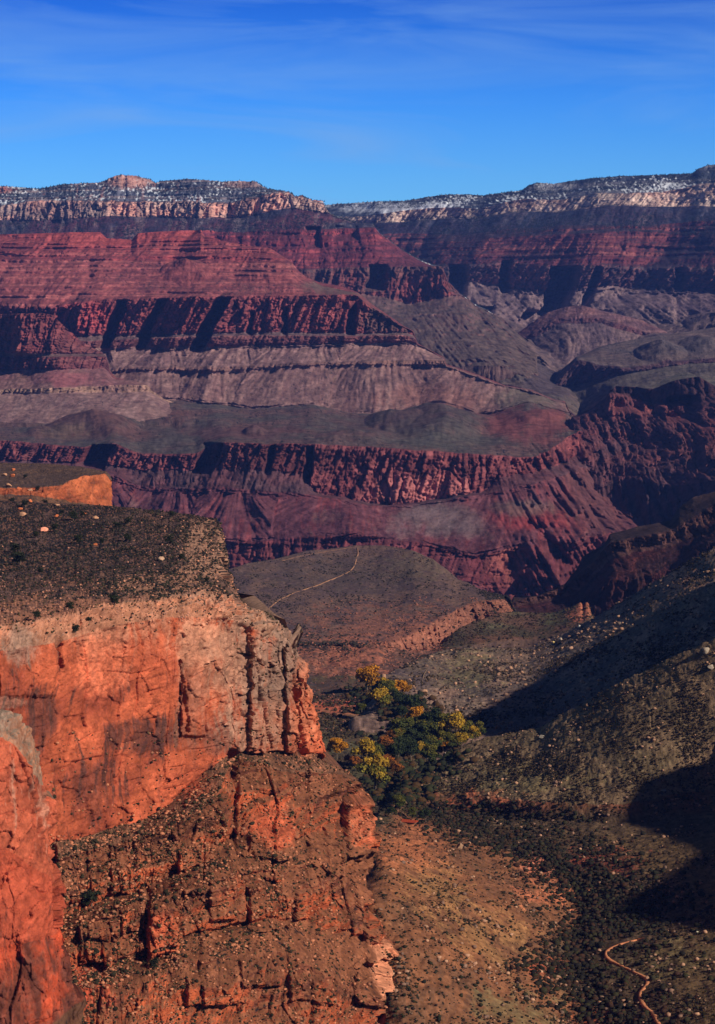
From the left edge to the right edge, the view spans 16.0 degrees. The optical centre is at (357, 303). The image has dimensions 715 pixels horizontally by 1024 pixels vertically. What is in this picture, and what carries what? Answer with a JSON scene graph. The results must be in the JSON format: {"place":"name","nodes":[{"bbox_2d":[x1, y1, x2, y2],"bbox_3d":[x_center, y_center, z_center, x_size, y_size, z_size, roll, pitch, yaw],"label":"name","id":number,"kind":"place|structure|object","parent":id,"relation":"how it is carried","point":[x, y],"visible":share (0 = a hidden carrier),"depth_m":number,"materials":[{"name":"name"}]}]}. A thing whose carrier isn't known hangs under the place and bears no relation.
{"place":"outdoors","nodes":[
{"label":"outdoors","id":0,"kind":"place"},
{"bbox_2d":[0,709,85,1023],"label":"cliff","id":1,"kind":"structure","parent":0,"point":[37,986],"depth_m":1426.86,"materials":[{"name":"stone"}]},
{"bbox_2d":[0,463,112,505],"bbox_3d":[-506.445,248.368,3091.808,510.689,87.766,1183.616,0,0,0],"label":"bench","id":2,"kind":"object","parent":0,"point":[61,484],"visible":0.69,"depth_m":3052.44,"materials":[{"name":"orange stone"}]},
{"bbox_2d":[0,313,171,426],"bbox_3d":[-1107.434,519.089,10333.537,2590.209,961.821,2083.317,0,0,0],"label":"butte","id":3,"kind":"object","parent":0,"point":[52,368],"visible":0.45,"depth_m":10349.36,"materials":[{"name":"brown stone"}]},
{"bbox_2d":[0,500,398,1023],"bbox_3d":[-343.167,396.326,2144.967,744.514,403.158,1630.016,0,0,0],"label":"cliff","id":4,"kind":"structure","parent":0,"point":[120,684],"depth_m":1696.21,"materials":[{"name":"stone"}]},
{"bbox_2d":[9,542,20,550],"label":"juniper tree","id":5,"kind":"object","parent":4,"relation":"on","point":[14,546],"visible":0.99,"depth_m":2164.35,"materials":[{"name":"green plant"}]},
{"bbox_2d":[11,551,26,564],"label":"juniper tree","id":6,"kind":"object","parent":4,"relation":"on","point":[19,557],"visible":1,"depth_m":2054.00,"materials":[{"name":"green plant"}]},
{"bbox_2d":[21,500,29,506],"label":"juniper tree","id":7,"kind":"object","parent":4,"relation":"on","point":[24,502],"visible":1,"depth_m":2521.10,"materials":[{"name":"green plant"}]},
{"bbox_2d":[32,610,40,618],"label":"juniper tree","id":8,"kind":"object","parent":4,"relation":"on","point":[36,612],"visible":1,"depth_m":1610.61,"materials":[{"name":"green plant"}]},
{"bbox_2d":[36,567,43,573],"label":"juniper tree","id":9,"kind":"object","parent":4,"relation":"on","point":[40,569],"visible":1,"depth_m":1978.95,"materials":[{"name":"green plant"}]},
{"bbox_2d":[50,523,58,529],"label":"juniper tree","id":10,"kind":"object","parent":4,"relation":"on","point":[53,526],"visible":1,"depth_m":2306.34,"materials":[{"name":"green plant"}]},
{"bbox_2d":[65,601,73,609],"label":"juniper tree","id":11,"kind":"object","parent":4,"relation":"on","point":[69,605],"visible":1,"depth_m":1661.29,"materials":[{"name":"green plant"}]},
{"bbox_2d":[68,510,78,520],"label":"juniper tree","id":12,"kind":"object","parent":4,"relation":"on","point":[73,514],"visible":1,"depth_m":2386.72,"materials":[{"name":"green plant"}]},
{"bbox_2d":[72,624,78,631],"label":"juniper tree","id":13,"kind":"object","parent":4,"relation":"on","point":[75,628],"visible":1,"depth_m":1634.88,"materials":[{"name":"green plant"}]},
{"bbox_2d":[73,534,82,542],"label":"juniper tree","id":14,"kind":"object","parent":4,"relation":"on","point":[77,539],"visible":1,"depth_m":2199.41,"materials":[{"name":"green plant"}]},
{"bbox_2d":[81,889,101,906],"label":"juniper tree","id":15,"kind":"object","parent":4,"relation":"on","point":[89,895],"visible":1,"depth_m":1571.05,"materials":[{"name":"green plant"}]},
{"bbox_2d":[108,593,119,606],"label":"juniper tree","id":16,"kind":"object","parent":4,"relation":"on","point":[113,598],"visible":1,"depth_m":1686.83,"materials":[{"name":"green plant"}]},
{"bbox_2d":[113,521,121,528],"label":"juniper tree","id":17,"kind":"object","parent":4,"relation":"on","point":[116,524],"visible":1,"depth_m":2295.67,"materials":[{"name":"green plant"}]},
{"bbox_2d":[123,533,131,541],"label":"juniper tree","id":18,"kind":"object","parent":4,"relation":"on","point":[127,537],"visible":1,"depth_m":2188.74,"materials":[{"name":"green plant"}]},
{"bbox_2d":[124,517,131,524],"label":"juniper tree","id":19,"kind":"object","parent":4,"relation":"on","point":[127,520],"visible":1,"depth_m":2322.40,"materials":[{"name":"green plant"}]},
{"bbox_2d":[148,957,159,967],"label":"juniper tree","id":20,"kind":"object","parent":4,"relation":"on","point":[153,962],"visible":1,"depth_m":1517.41,"materials":[{"name":"green plant"}]},
{"bbox_2d":[163,534,173,543],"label":"juniper tree","id":21,"kind":"object","parent":4,"relation":"on","point":[169,538],"visible":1,"depth_m":2150.04,"materials":[{"name":"green plant"}]},
{"bbox_2d":[178,553,185,558],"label":"juniper tree","id":22,"kind":"object","parent":4,"relation":"on","point":[181,555],"visible":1,"depth_m":2027.84,"materials":[{"name":"green plant"}]},
{"bbox_2d":[0,501,399,1023],"bbox_3d":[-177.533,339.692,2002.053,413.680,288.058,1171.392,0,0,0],"label":"brush","id":23,"kind":"object","parent":4,"relation":"on","point":[122,970],"visible":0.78,"depth_m":1717.90,"materials":[{"name":"green plant"}]},
{"bbox_2d":[0,175,537,381],"bbox_3d":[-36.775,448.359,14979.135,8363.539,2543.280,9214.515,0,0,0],"label":"canyon rim","id":24,"kind":"object","parent":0,"point":[433,308],"visible":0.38,"depth_m":14753.48,"materials":[{"name":"grey stone"}]},
{"bbox_2d":[269,548,358,607],"bbox_3d":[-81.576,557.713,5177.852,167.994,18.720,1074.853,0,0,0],"label":"path","id":25,"kind":"structure","parent":0,"point":[321,583],"depth_m":5151.45,"materials":[{"name":"brown soil"}]},
{"bbox_2d":[0,230,643,599],"bbox_3d":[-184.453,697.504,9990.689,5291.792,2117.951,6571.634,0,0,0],"label":"canyon terraces","id":26,"kind":"object","parent":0,"point":[306,414],"visible":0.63,"depth_m":9204.33,"materials":[{"name":"red stone"}]},
{"bbox_2d":[0,0,714,204],"label":"sky","id":27,"kind":"structure","parent":0,"point":[331,101],"materials":[{"name":"blue"}]},
{"bbox_2d":[229,545,515,815],"bbox_3d":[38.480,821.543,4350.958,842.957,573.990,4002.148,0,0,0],"label":"plateau","id":28,"kind":"structure","parent":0,"point":[395,561],"depth_m":4765.60,"materials":[{"name":"brown soil"}]},
{"bbox_2d":[326,737,348,759],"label":"cottonwood tree","id":29,"kind":"object","parent":28,"relation":"on","point":[338,744],"visible":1,"depth_m":3018.13,"materials":[{"name":"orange plant"}]},
{"bbox_2d":[343,755,350,762],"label":"cottonwood tree","id":30,"kind":"object","parent":28,"relation":"on","point":[346,757],"visible":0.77,"depth_m":2983.89,"materials":[{"name":"green plant"}]},
{"bbox_2d":[348,756,361,769],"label":"cottonwood tree","id":31,"kind":"object","parent":28,"relation":"on","point":[353,760],"visible":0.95,"depth_m":2945.09,"materials":[{"name":"orange plant"}]},
{"bbox_2d":[356,703,366,713],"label":"cottonwood tree","id":32,"kind":"object","parent":28,"relation":"on","point":[361,707],"visible":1,"depth_m":3428.42,"materials":[{"name":"green plant"}]},
{"bbox_2d":[350,737,383,762],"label":"cottonwood tree","id":33,"kind":"object","parent":28,"relation":"on","point":[367,746],"visible":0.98,"depth_m":2960.76,"materials":[{"name":"yellow plant"}]},
{"bbox_2d":[355,664,379,690],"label":"cottonwood tree","id":34,"kind":"object","parent":28,"relation":"on","point":[367,674],"visible":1,"depth_m":3625.31,"materials":[{"name":"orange plant"}]},
{"bbox_2d":[353,756,391,788],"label":"cottonwood tree","id":35,"kind":"object","parent":28,"relation":"on","point":[375,770],"visible":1,"depth_m":2809.96,"materials":[{"name":"yellow plant"}]},
{"bbox_2d":[369,752,381,760],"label":"cottonwood tree","id":36,"kind":"object","parent":28,"relation":"on","point":[379,755],"visible":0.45,"depth_m":2954.55,"materials":[{"name":"yellow plant"}]},
{"bbox_2d":[374,743,386,751],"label":"cottonwood tree","id":37,"kind":"object","parent":28,"relation":"on","point":[383,748],"visible":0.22,"depth_m":3012.70,"materials":[{"name":"green plant"}]},
{"bbox_2d":[377,735,393,754],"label":"cottonwood tree","id":38,"kind":"object","parent":28,"relation":"on","point":[386,741],"visible":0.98,"depth_m":3033.90,"materials":[{"name":"orange plant"}]},
{"bbox_2d":[383,754,398,770],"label":"cottonwood tree","id":39,"kind":"object","parent":28,"relation":"on","point":[392,761],"visible":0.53,"depth_m":2931.60,"materials":[{"name":"orange plant"}]},
{"bbox_2d":[386,729,402,737],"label":"cottonwood tree","id":40,"kind":"object","parent":28,"relation":"on","point":[389,733],"visible":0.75,"depth_m":3112.63,"materials":[{"name":"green plant"}]},
{"bbox_2d":[387,742,407,757],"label":"cottonwood tree","id":41,"kind":"object","parent":28,"relation":"on","point":[398,748],"visible":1,"depth_m":3019.14,"materials":[{"name":"green plant"}]},
{"bbox_2d":[390,763,404,775],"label":"cottonwood tree","id":42,"kind":"object","parent":28,"relation":"on","point":[398,767],"visible":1,"depth_m":2930.99,"materials":[{"name":"orange plant"}]},
{"bbox_2d":[392,727,405,737],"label":"cottonwood tree","id":43,"kind":"object","parent":28,"relation":"on","point":[398,731],"visible":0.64,"depth_m":3113.15,"materials":[{"name":"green plant"}]},
{"bbox_2d":[392,737,407,745],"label":"cottonwood tree","id":44,"kind":"object","parent":28,"relation":"on","point":[397,740],"visible":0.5,"depth_m":3060.42,"materials":[{"name":"green plant"}]},
{"bbox_2d":[390,718,414,730],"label":"cottonwood tree","id":45,"kind":"object","parent":28,"relation":"on","point":[398,723],"visible":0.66,"depth_m":3182.06,"materials":[{"name":"green plant"}]},
{"bbox_2d":[397,734,414,755],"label":"cottonwood tree","id":46,"kind":"object","parent":28,"relation":"on","point":[407,736],"visible":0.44,"depth_m":3100.20,"materials":[{"name":"green plant"}]},
{"bbox_2d":[405,739,420,760],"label":"cottonwood tree","id":47,"kind":"object","parent":28,"relation":"on","point":[412,746],"visible":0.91,"depth_m":3081.90,"materials":[{"name":"green plant"}]},
{"bbox_2d":[403,727,422,741],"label":"cottonwood tree","id":48,"kind":"object","parent":28,"relation":"on","point":[413,733],"visible":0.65,"depth_m":3138.39,"materials":[{"name":"green plant"}]},
{"bbox_2d":[418,741,424,750],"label":"cottonwood tree","id":49,"kind":"object","parent":28,"relation":"on","point":[421,744],"visible":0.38,"depth_m":3137.38,"materials":[{"name":"yellow plant"}]},
{"bbox_2d":[421,739,435,750],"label":"cottonwood tree","id":50,"kind":"object","parent":28,"relation":"on","point":[425,741],"visible":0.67,"depth_m":3150.98,"materials":[{"name":"green plant"}]},
{"bbox_2d":[443,602,592,648],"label":"hill","id":51,"kind":"structure","parent":0,"point":[526,642],"depth_m":4481.82,"materials":[{"name":"brown soil"}]},
{"bbox_2d":[325,165,714,415],"bbox_3d":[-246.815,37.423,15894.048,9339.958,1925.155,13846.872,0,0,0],"label":"canyon wall","id":52,"kind":"structure","parent":0,"point":[518,281],"depth_m":16021.73,"materials":[{"name":"stone"}]},
{"bbox_2d":[0,164,714,310],"bbox_3d":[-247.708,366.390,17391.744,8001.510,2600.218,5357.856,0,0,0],"label":"forest","id":53,"kind":"object","parent":52,"relation":"on","point":[604,187],"visible":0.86,"depth_m":16163.05,"materials":[{"name":"green plant"}]},
{"bbox_2d":[348,548,714,759],"bbox_3d":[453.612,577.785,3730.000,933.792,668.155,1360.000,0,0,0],"label":"slope","id":54,"kind":"structure","parent":0,"point":[366,720],"depth_m":3587.67,"materials":[{"name":"brown soil"}]},
{"bbox_2d":[367,686,391,707],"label":"cottonwood tree","id":55,"kind":"object","parent":54,"relation":"on","point":[383,695],"visible":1,"depth_m":3355.86,"materials":[{"name":"yellow plant"}]},
{"bbox_2d":[377,677,387,687],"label":"cottonwood tree","id":56,"kind":"object","parent":54,"relation":"on","point":[382,678],"visible":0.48,"depth_m":3492.89,"materials":[{"name":"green plant"}]},
{"bbox_2d":[379,680,399,694],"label":"cottonwood tree","id":57,"kind":"object","parent":54,"relation":"on","point":[389,685],"visible":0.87,"depth_m":3435.92,"materials":[{"name":"green plant"}]},
{"bbox_2d":[391,692,406,705],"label":"cottonwood tree","id":58,"kind":"object","parent":54,"relation":"on","point":[398,698],"visible":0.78,"depth_m":3376.68,"materials":[{"name":"green plant"}]},
{"bbox_2d":[394,705,408,716],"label":"cottonwood tree","id":59,"kind":"object","parent":54,"relation":"on","point":[401,710],"visible":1,"depth_m":3306.35,"materials":[{"name":"green plant"}]},
{"bbox_2d":[394,680,412,692],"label":"cottonwood tree","id":60,"kind":"object","parent":54,"relation":"on","point":[402,686],"visible":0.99,"depth_m":3449.43,"materials":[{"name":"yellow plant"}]},
{"bbox_2d":[400,694,422,708],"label":"cottonwood tree","id":61,"kind":"object","parent":54,"relation":"on","point":[412,701],"visible":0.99,"depth_m":3331.88,"materials":[{"name":"green plant"}]},
{"bbox_2d":[405,706,423,717],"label":"cottonwood tree","id":62,"kind":"object","parent":54,"relation":"on","point":[415,711],"visible":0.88,"depth_m":3244.72,"materials":[{"name":"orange plant"}]},
{"bbox_2d":[417,724,424,737],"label":"cottonwood tree","id":63,"kind":"object","parent":54,"relation":"on","point":[419,728],"visible":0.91,"depth_m":3193.14,"materials":[{"name":"green plant"}]},
{"bbox_2d":[414,719,428,728],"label":"cottonwood tree","id":64,"kind":"object","parent":54,"relation":"on","point":[417,721],"visible":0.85,"depth_m":3206.84,"materials":[{"name":"green plant"}]},
{"bbox_2d":[421,721,440,738],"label":"cottonwood tree","id":65,"kind":"object","parent":54,"relation":"on","point":[433,725],"visible":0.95,"depth_m":3178.76,"materials":[{"name":"green plant"}]},
{"bbox_2d":[421,706,443,721],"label":"cottonwood tree","id":66,"kind":"object","parent":54,"relation":"on","point":[432,713],"visible":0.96,"depth_m":3208.87,"materials":[{"name":"green plant"}]},
{"bbox_2d":[427,735,441,747],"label":"cottonwood tree","id":67,"kind":"object","parent":54,"relation":"on","point":[434,739],"visible":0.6,"depth_m":3157.84,"materials":[{"name":"green plant"}]},
{"bbox_2d":[437,737,449,748],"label":"cottonwood tree","id":68,"kind":"object","parent":54,"relation":"on","point":[442,746],"visible":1,"depth_m":3165.73,"materials":[{"name":"green plant"}]},
{"bbox_2d":[436,730,454,752],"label":"cottonwood tree","id":69,"kind":"object","parent":54,"relation":"on","point":[442,733],"visible":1,"depth_m":3166.90,"materials":[{"name":"green plant"}]},
{"bbox_2d":[437,713,453,728],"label":"cottonwood tree","id":70,"kind":"object","parent":54,"relation":"on","point":[443,716],"visible":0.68,"depth_m":3206.46,"materials":[{"name":"green plant"}]},
{"bbox_2d":[445,733,462,746],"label":"cottonwood tree","id":71,"kind":"object","parent":54,"relation":"on","point":[450,737],"visible":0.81,"depth_m":3164.35,"materials":[{"name":"green plant"}]},
{"bbox_2d":[437,710,474,745],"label":"cottonwood tree","id":72,"kind":"object","parent":54,"relation":"on","point":[458,721],"visible":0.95,"depth_m":3173.27,"materials":[{"name":"yellow plant"}]},
{"bbox_2d":[475,720,486,738],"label":"cottonwood tree","id":73,"kind":"object","parent":54,"relation":"on","point":[479,724],"visible":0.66,"depth_m":3188.31,"materials":[{"name":"green plant"}]},
{"bbox_2d":[366,638,714,1023],"bbox_3d":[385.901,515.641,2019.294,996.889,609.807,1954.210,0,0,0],"label":"valley","id":74,"kind":"structure","parent":0,"point":[702,842],"depth_m":2271.51,"materials":[{"name":"brown soil"}]},
{"bbox_2d":[0,516,714,1023],"bbox_3d":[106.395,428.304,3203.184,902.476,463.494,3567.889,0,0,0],"label":"stones","id":75,"kind":"object","parent":74,"relation":"on","point":[250,868],"visible":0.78,"depth_m":1750.82,"materials":[{"name":"brown stone"}]},
{"bbox_2d":[385,806,397,817],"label":"cottonwood tree","id":76,"kind":"object","parent":74,"relation":"on","point":[391,809],"visible":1,"depth_m":2569.78,"materials":[{"name":"green plant"}]},
{"bbox_2d":[391,793,406,809],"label":"cottonwood tree","id":77,"kind":"object","parent":74,"relation":"on","point":[399,799],"visible":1,"depth_m":2643.07,"materials":[{"name":"green plant"}]},
{"bbox_2d":[401,819,417,823],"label":"cabin","id":78,"kind":"object","parent":74,"relation":"on","point":[408,821],"visible":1,"depth_m":2567.20,"materials":[{"name":"stone"}]},
{"bbox_2d":[407,807,417,814],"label":"cottonwood tree","id":79,"kind":"object","parent":74,"relation":"on","point":[410,810],"visible":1,"depth_m":2625.03,"materials":[{"name":"green plant"}]},
{"bbox_2d":[418,808,431,821],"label":"cottonwood tree","id":80,"kind":"object","parent":74,"relation":"on","point":[423,812],"visible":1,"depth_m":2582.99,"materials":[{"name":"green plant"}]},
{"bbox_2d":[420,743,441,763],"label":"cottonwood tree","id":81,"kind":"object","parent":74,"relation":"on","point":[428,751],"visible":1,"depth_m":2847.34,"materials":[{"name":"green plant"}]},
{"bbox_2d":[457,843,462,848],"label":"boulder","id":82,"kind":"object","parent":74,"relation":"on","point":[459,845],"visible":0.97,"depth_m":2365.88,"materials":[{"name":"stone"}]},
{"bbox_2d":[454,732,468,748],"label":"cottonwood tree","id":83,"kind":"object","parent":74,"relation":"on","point":[462,737],"visible":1,"depth_m":2859.72,"materials":[{"name":"yellow plant"}]},
{"bbox_2d":[230,546,714,1023],"bbox_3d":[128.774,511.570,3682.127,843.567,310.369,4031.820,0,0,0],"label":"shrubs","id":84,"kind":"object","parent":74,"relation":"on","point":[408,782],"visible":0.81,"depth_m":2483.74,"materials":[{"name":"green plant"}]},
{"bbox_2d":[466,725,481,742],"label":"cottonwood tree","id":85,"kind":"object","parent":74,"relation":"on","point":[472,730],"visible":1,"depth_m":2864.88,"materials":[{"name":"yellow plant"}]},
{"bbox_2d":[702,647,709,654],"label":"boulder","id":86,"kind":"object","parent":74,"relation":"on","point":[705,650],"visible":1,"depth_m":2690.41,"materials":[{"name":"stone"}]},
{"bbox_2d":[518,305,666,364],"bbox_3d":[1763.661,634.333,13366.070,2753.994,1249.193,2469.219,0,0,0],"label":"spur","id":87,"kind":"structure","parent":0,"point":[566,335],"depth_m":13380.06,"materials":[{"name":"stone"}]},
{"bbox_2d":[512,492,714,616],"bbox_3d":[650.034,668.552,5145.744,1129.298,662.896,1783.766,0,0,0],"label":"gorge hill","id":88,"kind":"structure","parent":0,"point":[620,566],"depth_m":5173.76,"materials":[{"name":"brown stone"}]},
{"bbox_2d":[604,938,660,1023],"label":"path","id":89,"kind":"structure","parent":0,"point":[642,1002],"depth_m":1876.31,"materials":[{"name":"brown soil"}]},
{"bbox_2d":[554,327,714,408],"bbox_3d":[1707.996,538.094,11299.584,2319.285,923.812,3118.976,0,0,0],"label":"mesa","id":90,"kind":"structure","parent":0,"point":[592,376],"depth_m":11397.42,"materials":[{"name":"grey stone"}]},
{"bbox_2d":[568,376,714,524],"bbox_3d":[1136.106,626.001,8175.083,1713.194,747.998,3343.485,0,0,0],"label":"gorge","id":91,"kind":"structure","parent":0,"point":[646,456],"depth_m":8430.61,"materials":[{"name":"brown stone"}]}
]}

